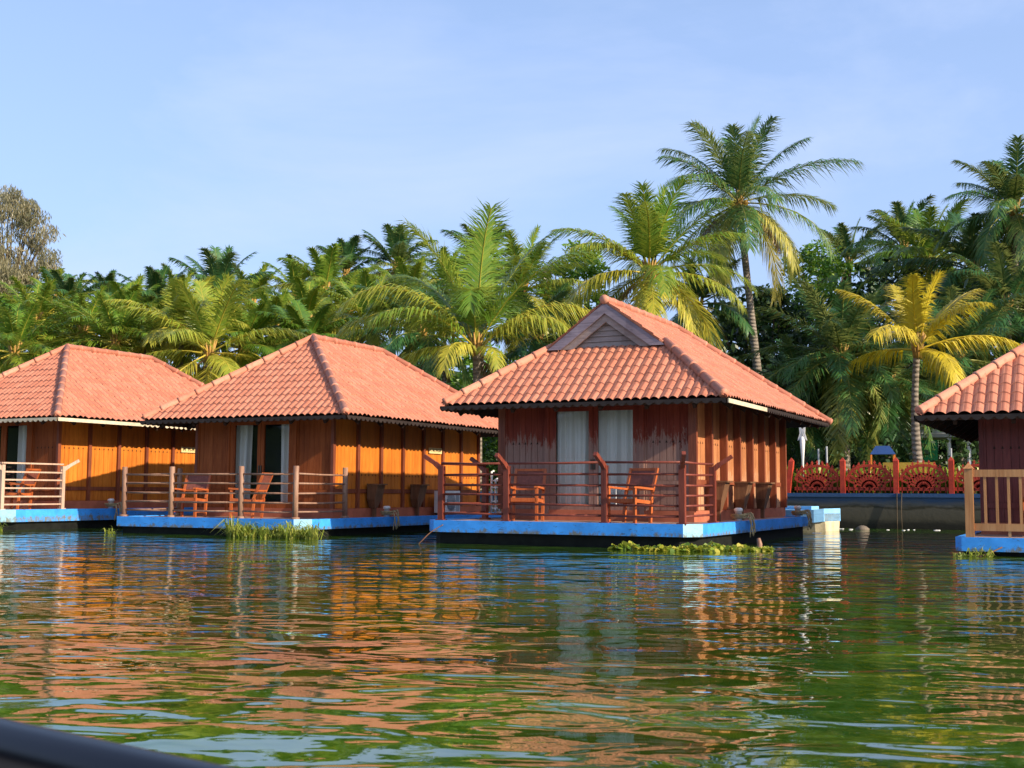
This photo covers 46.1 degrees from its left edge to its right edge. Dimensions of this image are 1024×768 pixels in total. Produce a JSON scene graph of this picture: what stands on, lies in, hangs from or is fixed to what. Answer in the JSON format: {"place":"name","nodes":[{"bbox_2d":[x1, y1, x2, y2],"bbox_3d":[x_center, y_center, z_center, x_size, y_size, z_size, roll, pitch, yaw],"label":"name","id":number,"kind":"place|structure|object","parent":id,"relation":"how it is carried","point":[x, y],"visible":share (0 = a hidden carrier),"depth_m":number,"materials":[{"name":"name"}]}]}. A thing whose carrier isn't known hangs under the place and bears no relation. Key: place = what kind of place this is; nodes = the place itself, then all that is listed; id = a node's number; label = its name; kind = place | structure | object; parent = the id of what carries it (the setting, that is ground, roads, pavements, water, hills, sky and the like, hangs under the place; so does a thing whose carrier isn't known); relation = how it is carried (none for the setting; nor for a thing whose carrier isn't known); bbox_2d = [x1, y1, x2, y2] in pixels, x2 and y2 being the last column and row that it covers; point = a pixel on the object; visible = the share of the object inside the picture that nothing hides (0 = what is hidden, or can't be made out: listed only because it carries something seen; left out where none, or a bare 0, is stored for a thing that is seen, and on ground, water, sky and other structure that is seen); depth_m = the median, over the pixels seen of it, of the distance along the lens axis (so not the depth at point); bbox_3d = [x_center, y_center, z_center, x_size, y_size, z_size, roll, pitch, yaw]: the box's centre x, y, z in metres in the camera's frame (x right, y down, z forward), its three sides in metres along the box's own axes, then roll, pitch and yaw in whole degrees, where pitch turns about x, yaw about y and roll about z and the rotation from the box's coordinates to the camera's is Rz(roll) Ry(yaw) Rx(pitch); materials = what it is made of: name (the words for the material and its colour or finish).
{"place":"outdoors","nodes":[
{"label":"outdoors","id":0,"kind":"place"},
{"bbox_2d":[414,365,470,386],"bbox_3d":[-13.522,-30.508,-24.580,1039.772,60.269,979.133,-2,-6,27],"label":"hills","id":1,"kind":"structure","parent":0,"point":[452,378],"depth_m":412.62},
{"bbox_2d":[0,527,1023,767],"bbox_3d":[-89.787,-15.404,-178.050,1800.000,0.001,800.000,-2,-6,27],"label":"water","id":2,"kind":"structure","parent":0,"point":[869,648],"depth_m":7.07,"materials":[{"name":"liquid"}]},
{"bbox_2d":[0,343,205,529],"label":"floating cottage","id":3,"kind":"structure","parent":2,"relation":"on","point":[76,432],"depth_m":30.34,"materials":[{"name":"ceramic"}]},
{"bbox_2d":[0,422,33,502],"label":"door","id":4,"kind":"structure","parent":3,"relation":"in","point":[16,441],"depth_m":30.03,"materials":[{"name":"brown wood"}]},
{"bbox_2d":[4,468,40,509],"bbox_3d":[-11.731,2.495,28.648,0.782,0.970,0.630,0,-5,7],"label":"armchair","id":5,"kind":"object","parent":3,"relation":"on","point":[27,483],"visible":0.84,"depth_m":28.61,"materials":[{"name":"orange wood"}]},
{"bbox_2d":[108,499,113,507],"bbox_3d":[-9.911,2.950,29.769,0.160,0.240,0.156,-2,-6,27],"label":"mooring bollard","id":6,"kind":"object","parent":3,"relation":"on","point":[110,500],"visible":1,"depth_m":29.72,"materials":[{"name":"metal"}]},
{"bbox_2d":[104,502,120,519],"bbox_3d":[-9.838,3.130,29.717,0.459,0.454,0.316,-2,-6,27],"label":"mooring rope","id":7,"kind":"object","parent":6,"relation":"attached to","point":[110,504],"visible":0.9,"depth_m":29.64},
{"bbox_2d":[0,718,234,767],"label":"motor boat","id":8,"kind":"object","parent":2,"relation":"on","point":[24,745],"visible":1,"depth_m":1.68,"materials":[{"name":"black"}]},
{"bbox_2d":[213,516,331,539],"bbox_3d":[-4.762,2.804,23.733,3.215,0.485,1.445,-2,-6,27],"label":"reed clump","id":9,"kind":"object","parent":2,"relation":"on","point":[237,530],"visible":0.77,"depth_m":23.61,"materials":[{"name":"green plant"}]},
{"bbox_2d":[117,333,500,536],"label":"floating cottage","id":10,"kind":"structure","parent":2,"relation":"on","point":[339,437],"depth_m":27.21,"materials":[{"name":"wood"}]},
{"bbox_2d":[174,475,211,516],"bbox_3d":[-7.108,2.452,26.671,0.630,0.970,0.782,-1,-5,13],"label":"armchair","id":11,"kind":"object","parent":10,"relation":"on","point":[197,487],"visible":0.6,"depth_m":26.87,"materials":[{"name":"orange wood"}]},
{"bbox_2d":[228,472,272,517],"bbox_3d":[-5.580,2.379,25.767,0.782,0.970,0.630,0,-5,9],"label":"armchair","id":12,"kind":"object","parent":10,"relation":"on","point":[264,479],"visible":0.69,"depth_m":25.52,"materials":[{"name":"orange wood"}]},
{"bbox_2d":[225,420,297,509],"bbox_3d":[-5.524,1.773,27.038,1.940,2.200,0.401,-2,-6,26],"label":"door","id":13,"kind":"structure","parent":10,"relation":"in","point":[268,446],"depth_m":27.15,"materials":[{"name":"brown wood"}]},
{"bbox_2d":[383,506,389,516],"bbox_3d":[-2.786,2.830,26.788,0.160,0.240,0.156,-2,-6,27],"label":"mooring bollard","id":14,"kind":"object","parent":10,"relation":"on","point":[386,508],"visible":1,"depth_m":26.73,"materials":[{"name":"metal"}]},
{"bbox_2d":[380,509,399,529],"bbox_3d":[-2.714,3.010,26.736,0.459,0.454,0.316,-2,-6,27],"label":"mooring rope","id":15,"kind":"object","parent":14,"relation":"attached to","point":[390,513],"visible":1,"depth_m":26.66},
{"bbox_2d":[434,491,459,514],"bbox_3d":[-1.589,2.945,29.824,0.333,0.600,0.760,-2,-6,27],"label":"air conditioner","id":16,"kind":"object","parent":10,"relation":"on","point":[452,498],"visible":0.59,"depth_m":29.60,"materials":[{"name":"white paint"}]},
{"bbox_2d":[490,470,499,512],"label":"water pipes","id":17,"kind":"object","parent":10,"relation":"on","point":[492,487],"visible":0.65,"depth_m":31.39,"materials":[{"name":"white paint"}]},
{"bbox_2d":[423,295,832,547],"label":"floating cottage","id":18,"kind":"structure","parent":2,"relation":"on","point":[591,406],"depth_m":22.54,"materials":[{"name":"wood"}]},
{"bbox_2d":[511,468,546,520],"bbox_3d":[0.261,2.042,22.286,0.630,0.970,0.782,-1,-5,15],"label":"armchair","id":19,"kind":"object","parent":18,"relation":"on","point":[530,480],"visible":0.72,"depth_m":22.52,"materials":[{"name":"orange wood"}]},
{"bbox_2d":[544,405,644,514],"bbox_3d":[1.575,1.372,22.607,2.000,2.130,0.284,-2,-6,26],"label":"door","id":20,"kind":"structure","parent":18,"relation":"in","point":[571,434],"depth_m":22.63,"materials":[{"name":"fabric"}]},
{"bbox_2d":[609,468,658,522],"bbox_3d":[2.125,1.959,21.261,0.630,0.970,0.782,-4,-7,41],"label":"armchair","id":21,"kind":"object","parent":18,"relation":"on","point":[641,479],"visible":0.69,"depth_m":21.35,"materials":[{"name":"orange wood"}]},
{"bbox_2d":[734,508,742,520],"bbox_3d":[4.157,2.392,22.112,0.160,0.240,0.156,-2,-6,27],"label":"mooring bollard","id":22,"kind":"object","parent":18,"relation":"on","point":[738,510],"visible":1,"depth_m":22.06,"materials":[{"name":"metal"}]},
{"bbox_2d":[730,512,755,536],"bbox_3d":[4.230,2.572,22.059,0.459,0.454,0.316,-2,-6,27],"label":"mooring rope","id":23,"kind":"object","parent":22,"relation":"attached to","point":[740,516],"visible":1,"depth_m":21.99,"materials":[{"name":"fabric"}]},
{"bbox_2d":[794,506,800,516],"bbox_3d":[6.251,2.781,26.358,0.160,0.240,0.156,-2,-6,27],"label":"mooring bollard","id":24,"kind":"object","parent":18,"relation":"on","point":[797,508],"visible":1,"depth_m":26.30,"materials":[{"name":"metal"}]},
{"bbox_2d":[791,509,811,529],"bbox_3d":[6.324,2.961,26.305,0.459,0.454,0.316,-2,-6,27],"label":"mooring rope","id":25,"kind":"object","parent":24,"relation":"attached to","point":[807,512],"visible":1,"depth_m":26.23,"materials":[{"name":"fabric"}]},
{"bbox_2d":[608,541,648,549],"bbox_3d":[1.899,2.636,19.635,0.634,0.186,0.480,-6,-8,51],"label":"water hyacinth","id":26,"kind":"object","parent":2,"relation":"on","point":[629,545],"visible":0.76,"depth_m":19.55,"materials":[{"name":"green plant"}]},
{"bbox_2d":[646,541,773,551],"bbox_3d":[3.164,2.607,19.225,2.073,0.196,0.940,1,-5,-4],"label":"water hyacinth","id":27,"kind":"object","parent":2,"relation":"on","point":[705,547],"visible":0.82,"depth_m":19.11,"materials":[{"name":"green plant"}]},
{"bbox_2d":[757,538,761,546],"bbox_3d":[4.028,2.759,19.633,0.113,0.499,0.095,-2,-6,27],"label":"wooden stake","id":28,"kind":"object","parent":2,"relation":"in","point":[759,542],"visible":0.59,"depth_m":19.62,"materials":[{"name":"brown wood"}]},
{"bbox_2d":[785,506,840,530],"bbox_3d":[7.069,3.463,30.250,2.094,0.790,1.310,-4,-7,41],"label":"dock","id":29,"kind":"object","parent":2,"relation":"on","point":[826,519],"visible":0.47,"depth_m":29.41,"materials":[{"name":"concrete"}]},
{"bbox_2d":[855,525,868,529],"bbox_3d":[8.948,3.723,30.800,0.334,0.228,0.357,1,-5,-12],"label":"boulder","id":30,"kind":"object","parent":2,"relation":"in","point":[861,527],"visible":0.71,"depth_m":30.68,"materials":[{"name":"stone"}]},
{"bbox_2d":[914,343,1023,556],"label":"floating cottage","id":31,"kind":"structure","parent":2,"relation":"on","point":[984,406],"depth_m":19.81,"materials":[{"name":"ceramic"}]},
{"bbox_2d":[952,547,994,556],"bbox_3d":[6.898,2.481,17.900,0.718,0.208,0.492,1,-5,-12],"label":"reed clump","id":32,"kind":"object","parent":2,"relation":"in","point":[979,553],"visible":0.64,"depth_m":17.91,"materials":[{"name":"green plant"}]},
{"bbox_2d":[0,0,1023,374],"label":"sky","id":33,"kind":"structure","parent":0,"point":[149,132],"materials":[{"name":"blue"}]},
{"bbox_2d":[480,373,976,493],"bbox_3d":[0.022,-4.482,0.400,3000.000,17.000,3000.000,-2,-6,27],"label":"ground","id":34,"kind":"structure","parent":0,"point":[795,466],"depth_m":59.81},
{"bbox_2d":[0,255,26,341],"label":"casuarina tree","id":35,"kind":"object","parent":34,"relation":"on","point":[5,275],"visible":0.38,"depth_m":59.94,"materials":[{"name":"green plant"}]},
{"bbox_2d":[0,293,53,363],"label":"broadleaf tree","id":36,"kind":"object","parent":34,"relation":"on","point":[7,305],"visible":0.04,"depth_m":52.03,"materials":[{"name":"green plant"}]},
{"bbox_2d":[0,183,65,333],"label":"casuarina tree","id":37,"kind":"object","parent":34,"relation":"on","point":[20,214],"visible":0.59,"depth_m":62.52,"materials":[{"name":"grey plant"}]},
{"bbox_2d":[0,302,84,373],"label":"feathery palm","id":38,"kind":"object","parent":34,"relation":"on","point":[17,333],"visible":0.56,"depth_m":44.88,"materials":[{"name":"green plant"}]},
{"bbox_2d":[0,275,99,368],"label":"feathery palm","id":39,"kind":"object","parent":34,"relation":"on","point":[26,300],"visible":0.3,"depth_m":48.01,"materials":[{"name":"green plant"}]},
{"bbox_2d":[10,266,98,315],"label":"coconut palm","id":40,"kind":"object","parent":34,"relation":"on","point":[47,278],"visible":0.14,"depth_m":60.24,"materials":[{"name":"green plant"}]},
{"bbox_2d":[25,269,109,335],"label":"coconut palm","id":41,"kind":"object","parent":34,"relation":"on","point":[69,282],"visible":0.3,"depth_m":55.96,"materials":[{"name":"green plant"}]},
{"bbox_2d":[22,285,137,354],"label":"feathery palm","id":42,"kind":"object","parent":34,"relation":"on","point":[80,301],"visible":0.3,"depth_m":46.91,"materials":[{"name":"green plant"}]},
{"bbox_2d":[80,269,131,314],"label":"coconut palm","id":43,"kind":"object","parent":34,"relation":"on","point":[111,276],"visible":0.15,"depth_m":67.19,"materials":[{"name":"green plant"}]},
{"bbox_2d":[28,290,188,363],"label":"feathery palm","id":44,"kind":"object","parent":34,"relation":"on","point":[111,316],"visible":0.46,"depth_m":44.92,"materials":[{"name":"green plant"}]},
{"bbox_2d":[83,273,160,345],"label":"coconut palm","id":45,"kind":"object","parent":34,"relation":"on","point":[136,285],"visible":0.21,"depth_m":52.04,"materials":[{"name":"green plant"}]},
{"bbox_2d":[91,296,200,370],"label":"coconut palm","id":46,"kind":"object","parent":34,"relation":"on","point":[114,327],"visible":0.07,"depth_m":46.66,"materials":[{"name":"green plant"}]},
{"bbox_2d":[116,265,208,351],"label":"coconut palm","id":47,"kind":"object","parent":34,"relation":"on","point":[155,276],"visible":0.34,"depth_m":53.99,"materials":[{"name":"green plant"}]},
{"bbox_2d":[143,262,196,367],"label":"coconut palm","id":48,"kind":"object","parent":34,"relation":"on","point":[171,276],"visible":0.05,"depth_m":60.18,"materials":[{"name":"green plant"}]},
{"bbox_2d":[102,274,251,376],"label":"coconut palm","id":49,"kind":"object","parent":34,"relation":"on","point":[173,301],"visible":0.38,"depth_m":44.59,"materials":[{"name":"green plant"}]},
{"bbox_2d":[114,273,307,383],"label":"coconut palm","id":50,"kind":"object","parent":34,"relation":"on","point":[213,324],"visible":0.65,"depth_m":42.72,"materials":[{"name":"green plant"}]},
{"bbox_2d":[165,244,279,354],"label":"coconut palm","id":51,"kind":"object","parent":34,"relation":"on","point":[221,266],"visible":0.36,"depth_m":53.20,"materials":[{"name":"green plant"}]},
{"bbox_2d":[172,294,303,381],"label":"coconut palm","id":52,"kind":"object","parent":34,"relation":"on","point":[255,322],"visible":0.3,"depth_m":45.59,"materials":[{"name":"green plant"}]},
{"bbox_2d":[229,262,291,349],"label":"coconut palm","id":53,"kind":"object","parent":34,"relation":"on","point":[264,280],"visible":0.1,"depth_m":56.21,"materials":[{"name":"green plant"}]},
{"bbox_2d":[23,325,519,482],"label":"woodland","id":54,"kind":"object","parent":34,"relation":"on","point":[456,377],"visible":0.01,"depth_m":64.35,"materials":[{"name":"green plant"}]},
{"bbox_2d":[228,282,318,355],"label":"coconut palm","id":55,"kind":"object","parent":34,"relation":"on","point":[274,300],"visible":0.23,"depth_m":48.90,"materials":[{"name":"green plant"}]},
{"bbox_2d":[240,299,361,351],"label":"coconut palm","id":56,"kind":"object","parent":34,"relation":"on","point":[297,314],"visible":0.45,"depth_m":45.88,"materials":[{"name":"green plant"}]},
{"bbox_2d":[261,253,343,303],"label":"coconut palm","id":57,"kind":"object","parent":34,"relation":"on","point":[290,273],"visible":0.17,"depth_m":63.19,"materials":[{"name":"green plant"}]},
{"bbox_2d":[254,276,358,338],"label":"coconut palm","id":58,"kind":"object","parent":34,"relation":"on","point":[311,291],"visible":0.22,"depth_m":51.88,"materials":[{"name":"green plant"}]},
{"bbox_2d":[269,241,380,331],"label":"coconut palm","id":59,"kind":"object","parent":34,"relation":"on","point":[327,267],"visible":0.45,"depth_m":58.20,"materials":[{"name":"green plant"}]},
{"bbox_2d":[312,234,386,286],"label":"coconut palm","id":60,"kind":"object","parent":34,"relation":"on","point":[351,247],"visible":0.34,"depth_m":66.35,"materials":[{"name":"green plant"}]},
{"bbox_2d":[320,270,381,337],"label":"coconut palm","id":61,"kind":"object","parent":34,"relation":"on","point":[342,292],"visible":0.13,"depth_m":56.19,"materials":[{"name":"green plant"}]},
{"bbox_2d":[321,268,419,359],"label":"coconut palm","id":62,"kind":"object","parent":34,"relation":"on","point":[364,279],"visible":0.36,"depth_m":48.73,"materials":[{"name":"green plant"}]},
{"bbox_2d":[350,223,438,353],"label":"coconut palm","id":63,"kind":"object","parent":34,"relation":"on","point":[398,243],"visible":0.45,"depth_m":66.28,"materials":[{"name":"green plant"}]},
{"bbox_2d":[352,255,462,345],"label":"coconut palm","id":64,"kind":"object","parent":34,"relation":"on","point":[417,270],"visible":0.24,"depth_m":55.78,"materials":[{"name":"green plant"}]},
{"bbox_2d":[344,280,484,387],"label":"coconut palm","id":65,"kind":"object","parent":34,"relation":"on","point":[401,343],"visible":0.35,"depth_m":46.50,"materials":[{"name":"green plant"}]},
{"bbox_2d":[408,246,499,383],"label":"coconut palm","id":66,"kind":"object","parent":34,"relation":"on","point":[447,256],"visible":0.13,"depth_m":60.20,"materials":[{"name":"green plant"}]},
{"bbox_2d":[331,198,597,489],"bbox_3d":[-1.439,-1.186,40.863,10.124,9.527,6.984,1,-5,-5],"label":"coconut palm","id":67,"kind":"object","parent":34,"relation":"on","point":[470,305],"visible":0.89,"depth_m":39.92,"materials":[{"name":"green plant"}]},
{"bbox_2d":[428,223,525,460],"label":"coconut palm","id":68,"kind":"object","parent":34,"relation":"on","point":[454,233],"visible":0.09,"depth_m":62.20,"materials":[{"name":"green plant"}]},
{"bbox_2d":[450,224,599,363],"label":"coconut palm","id":69,"kind":"object","parent":34,"relation":"on","point":[515,252],"visible":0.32,"depth_m":51.99,"materials":[{"name":"green plant"}]},
{"bbox_2d":[468,282,583,375],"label":"coconut palm","id":70,"kind":"object","parent":34,"relation":"on","point":[558,296],"visible":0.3,"depth_m":47.62,"materials":[{"name":"green plant"}]},
{"bbox_2d":[534,266,566,328],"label":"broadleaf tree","id":71,"kind":"object","parent":34,"relation":"on","point":[549,278],"visible":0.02,"depth_m":72.47,"materials":[{"name":"green plant"}]},
{"bbox_2d":[536,277,579,342],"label":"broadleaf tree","id":72,"kind":"object","parent":34,"relation":"on","point":[543,298],"visible":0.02,"depth_m":60.26,"materials":[{"name":"green plant"}]},
{"bbox_2d":[548,239,624,337],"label":"broadleaf tree","id":73,"kind":"object","parent":34,"relation":"on","point":[593,271],"visible":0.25,"depth_m":56.05,"materials":[{"name":"green plant"}]},
{"bbox_2d":[549,175,757,352],"bbox_3d":[5.051,-1.686,43.413,7.359,11.040,8.100,-2,-6,27],"label":"coconut palm","id":74,"kind":"object","parent":34,"relation":"on","point":[649,240],"visible":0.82,"depth_m":42.77,"materials":[{"name":"green plant"}]},
{"bbox_2d":[633,257,772,353],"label":"coconut palm","id":75,"kind":"object","parent":34,"relation":"on","point":[703,293],"visible":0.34,"depth_m":51.65,"materials":[{"name":"green plant"}]},
{"bbox_2d":[480,491,980,529],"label":"quay wall","id":76,"kind":"structure","parent":34,"relation":"on","point":[919,511],"depth_m":31.71,"materials":[{"name":"concrete"}]},
{"bbox_2d":[787,457,979,493],"bbox_3d":[12.041,2.343,30.998,12.639,0.978,0.150,-2,-6,27],"label":"garden fence","id":77,"kind":"object","parent":76,"relation":"on","point":[923,483],"visible":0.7,"depth_m":32.09,"materials":[{"name":"metal"}]},
{"bbox_2d":[482,420,978,492],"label":"undergrowth","id":78,"kind":"object","parent":34,"relation":"on","point":[940,460],"visible":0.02,"depth_m":40.51,"materials":[{"name":"green plant"}]},
{"bbox_2d":[633,113,865,375],"bbox_3d":[9.145,-3.489,50.708,9.094,16.000,8.872,2,-5,-20],"label":"coconut palm","id":79,"kind":"object","parent":34,"relation":"on","point":[738,167],"visible":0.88,"depth_m":50.09,"materials":[{"name":"green plant"}]},
{"bbox_2d":[729,355,772,380],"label":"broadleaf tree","id":80,"kind":"object","parent":34,"relation":"on","point":[736,358],"depth_m":47.34,"materials":[{"name":"green plant"}]},
{"bbox_2d":[719,283,815,402],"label":"broadleaf tree","id":81,"kind":"object","parent":34,"relation":"on","point":[764,301],"visible":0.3,"depth_m":54.88,"materials":[{"name":"green plant"}]},
{"bbox_2d":[797,427,806,492],"bbox_3d":[8.313,2.135,34.450,0.148,1.954,0.266,5,-7,-41],"label":"garden ornament","id":82,"kind":"object","parent":34,"relation":"on","point":[802,438],"visible":0.86,"depth_m":34.44,"materials":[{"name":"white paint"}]},
{"bbox_2d":[750,333,871,491],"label":"feathery palm","id":83,"kind":"object","parent":34,"relation":"on","point":[812,453],"visible":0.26,"depth_m":42.50,"materials":[{"name":"green plant"}]},
{"bbox_2d":[766,239,877,463],"bbox_3d":[14.720,-0.972,58.186,6.019,12.433,6.017,-2,-6,27],"label":"broadleaf tree","id":84,"kind":"object","parent":34,"relation":"on","point":[824,265],"visible":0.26,"depth_m":57.89,"materials":[{"name":"green plant"}]},
{"bbox_2d":[738,276,951,470],"bbox_3d":[11.413,-0.032,41.273,6.967,7.429,6.706,3,-6,-24],"label":"feathery palm","id":85,"kind":"object","parent":34,"relation":"on","point":[843,324],"visible":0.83,"depth_m":40.38,"materials":[{"name":"green plant"}]},
{"bbox_2d":[800,217,897,292],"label":"coconut palm","id":86,"kind":"object","parent":34,"relation":"on","point":[842,239],"visible":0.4,"depth_m":66.29,"materials":[{"name":"green plant"}]},
{"bbox_2d":[694,252,1023,472],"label":"woodland","id":87,"kind":"object","parent":34,"relation":"on","point":[734,350],"visible":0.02,"depth_m":53.37,"materials":[{"name":"green plant"}]},
{"bbox_2d":[870,446,895,470],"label":"play tower","id":88,"kind":"structure","parent":34,"relation":"on","point":[882,450],"depth_m":36.70,"materials":[{"name":"blue plastic"}]},
{"bbox_2d":[838,194,951,453],"bbox_3d":[19.610,-1.962,60.413,5.857,14.747,5.858,-2,-6,27],"label":"coconut palm","id":89,"kind":"object","parent":34,"relation":"on","point":[898,211],"visible":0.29,"depth_m":60.41,"materials":[{"name":"green plant"}]},
{"bbox_2d":[810,323,984,473],"bbox_3d":[13.310,0.763,42.172,6.120,6.023,6.804,-2,-6,27],"label":"feathery palm","id":90,"kind":"object","parent":34,"relation":"on","point":[896,424],"visible":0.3,"depth_m":41.20,"materials":[{"name":"green plant"}]},
{"bbox_2d":[883,462,933,474],"bbox_3d":[11.801,2.771,35.906,1.500,0.880,0.510,-2,-6,27],"label":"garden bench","id":91,"kind":"object","parent":34,"relation":"on","point":[902,465],"visible":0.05,"depth_m":36.18,"materials":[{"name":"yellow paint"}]},
{"bbox_2d":[855,197,975,324],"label":"coconut palm","id":92,"kind":"object","parent":34,"relation":"on","point":[925,248],"visible":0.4,"depth_m":54.21,"materials":[{"name":"green plant"}]},
{"bbox_2d":[834,269,1020,491],"bbox_3d":[12.769,-0.073,37.153,6.086,6.806,5.030,1,-5,-8],"label":"coconut palm","id":93,"kind":"object","parent":34,"relation":"on","point":[913,319],"visible":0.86,"depth_m":36.97,"materials":[{"name":"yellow plant"}]},
{"bbox_2d":[899,325,972,469],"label":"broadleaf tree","id":94,"kind":"object","parent":34,"relation":"on","point":[953,443],"visible":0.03,"depth_m":51.35,"materials":[{"name":"green plant"}]},
{"bbox_2d":[909,426,971,480],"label":"garden pavilion","id":95,"kind":"structure","parent":34,"relation":"on","point":[937,435],"depth_m":41.58,"materials":[{"name":"grey paint"}]},
{"bbox_2d":[869,206,1023,469],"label":"coconut palm","id":96,"kind":"object","parent":34,"relation":"on","point":[966,238],"visible":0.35,"depth_m":50.43,"materials":[{"name":"green plant"}]},
{"bbox_2d":[879,284,1023,471],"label":"coconut palm","id":97,"kind":"object","parent":34,"relation":"on","point":[972,325],"visible":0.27,"depth_m":43.44,"materials":[{"name":"green plant"}]},
{"bbox_2d":[929,241,1023,370],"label":"coconut palm","id":98,"kind":"object","parent":34,"relation":"on","point":[1003,282],"visible":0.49,"depth_m":45.92,"materials":[{"name":"green plant"}]},
{"bbox_2d":[933,134,1023,326],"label":"coconut palm","id":99,"kind":"object","parent":34,"relation":"on","point":[1008,194],"visible":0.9,"depth_m":48.09,"materials":[{"name":"green plant"}]},
{"bbox_2d":[787,463,979,493],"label":"border plants","id":100,"kind":"object","parent":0,"point":[872,491],"visible":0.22,"depth_m":32.86,"materials":[{"name":"green plant"}]},
{"bbox_2d":[1022,477,1023,523],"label":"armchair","id":101,"kind":"object","parent":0,"point":[1023,496],"visible":0.65,"depth_m":19.27,"materials":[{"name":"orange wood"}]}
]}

